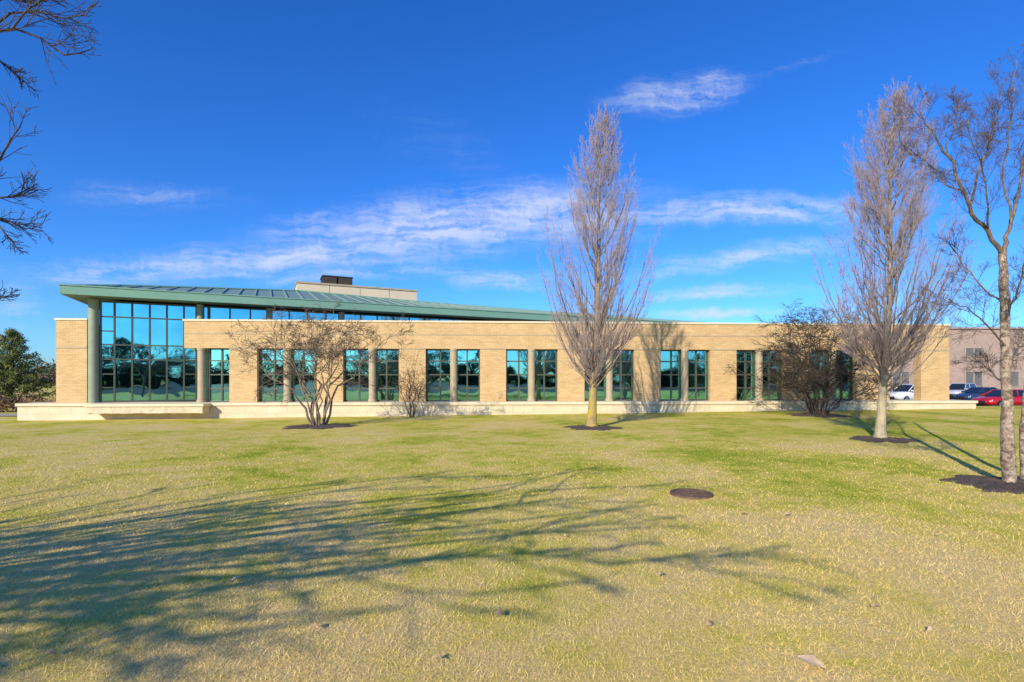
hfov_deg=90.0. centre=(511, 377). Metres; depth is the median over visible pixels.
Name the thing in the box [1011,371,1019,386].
window
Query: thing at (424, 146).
sky
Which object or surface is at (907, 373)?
window
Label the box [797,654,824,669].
fallen leaf
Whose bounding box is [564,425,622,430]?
mulch bed
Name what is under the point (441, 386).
window
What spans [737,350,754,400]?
window
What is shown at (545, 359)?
window
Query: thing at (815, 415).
mulch bed
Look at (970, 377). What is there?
window
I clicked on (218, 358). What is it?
window
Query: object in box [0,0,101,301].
spreading tree
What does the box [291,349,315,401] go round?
window
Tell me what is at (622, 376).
window
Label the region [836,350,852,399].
window
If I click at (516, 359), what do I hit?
window
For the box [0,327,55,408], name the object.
pine tree
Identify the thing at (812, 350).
window
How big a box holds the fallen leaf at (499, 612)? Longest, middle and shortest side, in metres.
0.080 x 0.053 x 0.026 m
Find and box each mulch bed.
[283,423,357,428]
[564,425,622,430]
[786,413,852,417]
[849,435,921,443]
[938,474,1023,493]
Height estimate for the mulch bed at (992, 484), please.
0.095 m
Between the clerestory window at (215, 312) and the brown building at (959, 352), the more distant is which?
the brown building at (959, 352)
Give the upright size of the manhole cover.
0.088 m
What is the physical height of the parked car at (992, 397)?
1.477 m
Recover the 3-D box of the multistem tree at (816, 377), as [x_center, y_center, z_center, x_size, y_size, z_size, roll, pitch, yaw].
[13.584,-0.815,22.253,8.298,5.158,6.423,0,0,0]
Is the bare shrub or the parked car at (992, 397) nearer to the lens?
the bare shrub
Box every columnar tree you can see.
[537,102,661,425]
[810,75,990,437]
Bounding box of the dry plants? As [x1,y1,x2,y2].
[0,390,55,412]
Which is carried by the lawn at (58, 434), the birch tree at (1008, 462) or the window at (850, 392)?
the birch tree at (1008, 462)
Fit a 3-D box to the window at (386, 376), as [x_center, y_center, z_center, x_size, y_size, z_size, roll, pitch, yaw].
[-6.031,-0.100,24.788,1.184,2.540,0.120,0,0,-3]
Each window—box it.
[208,348,228,401]
[209,306,468,320]
[259,348,283,401]
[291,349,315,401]
[344,349,368,401]
[376,349,398,401]
[426,349,449,400]
[457,349,479,400]
[506,349,527,400]
[535,349,556,400]
[585,350,605,400]
[613,350,632,400]
[661,350,680,400]
[688,350,707,400]
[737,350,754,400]
[763,350,780,399]
[812,350,828,399]
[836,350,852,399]
[892,371,910,386]
[964,371,983,386]
[965,348,982,356]
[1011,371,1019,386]
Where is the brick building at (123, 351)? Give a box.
[15,275,977,420]
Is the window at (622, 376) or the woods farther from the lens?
the woods
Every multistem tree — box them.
[223,297,416,424]
[723,298,915,414]
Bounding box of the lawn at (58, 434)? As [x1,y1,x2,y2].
[0,384,1023,681]
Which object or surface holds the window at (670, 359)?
in the brick building at (123, 351)
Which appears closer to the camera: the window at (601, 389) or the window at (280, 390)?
the window at (280, 390)
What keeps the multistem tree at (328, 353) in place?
on the mulch bed at (327, 426)
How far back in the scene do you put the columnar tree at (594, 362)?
16.95 m
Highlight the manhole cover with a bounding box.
[670,488,712,499]
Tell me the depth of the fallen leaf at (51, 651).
2.99 m
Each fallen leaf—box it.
[45,649,56,653]
[433,654,441,659]
[494,609,504,614]
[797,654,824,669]
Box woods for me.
[0,359,55,385]
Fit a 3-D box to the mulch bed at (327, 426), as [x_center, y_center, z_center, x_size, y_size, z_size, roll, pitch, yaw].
[-6.798,1.729,18.189,2.771,0.130,2.658,0,0,0]
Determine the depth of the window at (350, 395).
24.70 m
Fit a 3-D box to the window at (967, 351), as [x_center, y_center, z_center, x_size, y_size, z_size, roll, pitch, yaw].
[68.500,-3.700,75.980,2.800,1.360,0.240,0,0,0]
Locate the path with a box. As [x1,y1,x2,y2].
[0,414,16,415]
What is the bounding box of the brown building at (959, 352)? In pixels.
[890,327,1023,389]
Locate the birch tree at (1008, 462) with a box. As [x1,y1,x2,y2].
[882,42,1023,482]
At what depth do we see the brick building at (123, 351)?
24.81 m
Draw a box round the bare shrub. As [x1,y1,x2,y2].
[384,350,441,416]
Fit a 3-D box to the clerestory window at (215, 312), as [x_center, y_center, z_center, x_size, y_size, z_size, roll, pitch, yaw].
[-8.922,-2.960,28.576,13.800,1.180,0.120,0,0,-26]
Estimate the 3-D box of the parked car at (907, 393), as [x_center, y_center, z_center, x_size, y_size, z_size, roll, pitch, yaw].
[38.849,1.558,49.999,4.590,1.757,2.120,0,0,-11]
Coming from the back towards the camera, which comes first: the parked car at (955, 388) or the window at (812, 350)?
the parked car at (955, 388)
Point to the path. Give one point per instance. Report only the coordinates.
(8, 414)
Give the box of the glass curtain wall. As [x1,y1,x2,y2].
[99,300,208,401]
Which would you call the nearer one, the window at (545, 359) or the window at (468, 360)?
the window at (468, 360)
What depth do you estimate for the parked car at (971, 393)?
49.45 m
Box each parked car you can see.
[890,384,913,399]
[949,383,976,397]
[953,387,996,399]
[972,389,1022,405]
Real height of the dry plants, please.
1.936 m
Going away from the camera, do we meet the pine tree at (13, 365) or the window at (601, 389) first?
the window at (601, 389)
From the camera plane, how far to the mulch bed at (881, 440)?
13.17 m
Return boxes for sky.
[0,0,1023,373]
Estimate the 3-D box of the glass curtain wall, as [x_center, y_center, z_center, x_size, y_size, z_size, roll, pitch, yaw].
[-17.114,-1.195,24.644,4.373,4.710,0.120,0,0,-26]
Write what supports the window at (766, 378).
in the brick building at (123, 351)
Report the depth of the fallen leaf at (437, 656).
2.95 m
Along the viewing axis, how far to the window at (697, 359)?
25.70 m
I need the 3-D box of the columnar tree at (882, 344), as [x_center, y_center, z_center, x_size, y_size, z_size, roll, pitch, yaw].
[10.085,-3.118,13.277,3.572,9.834,3.647,0,0,-17]

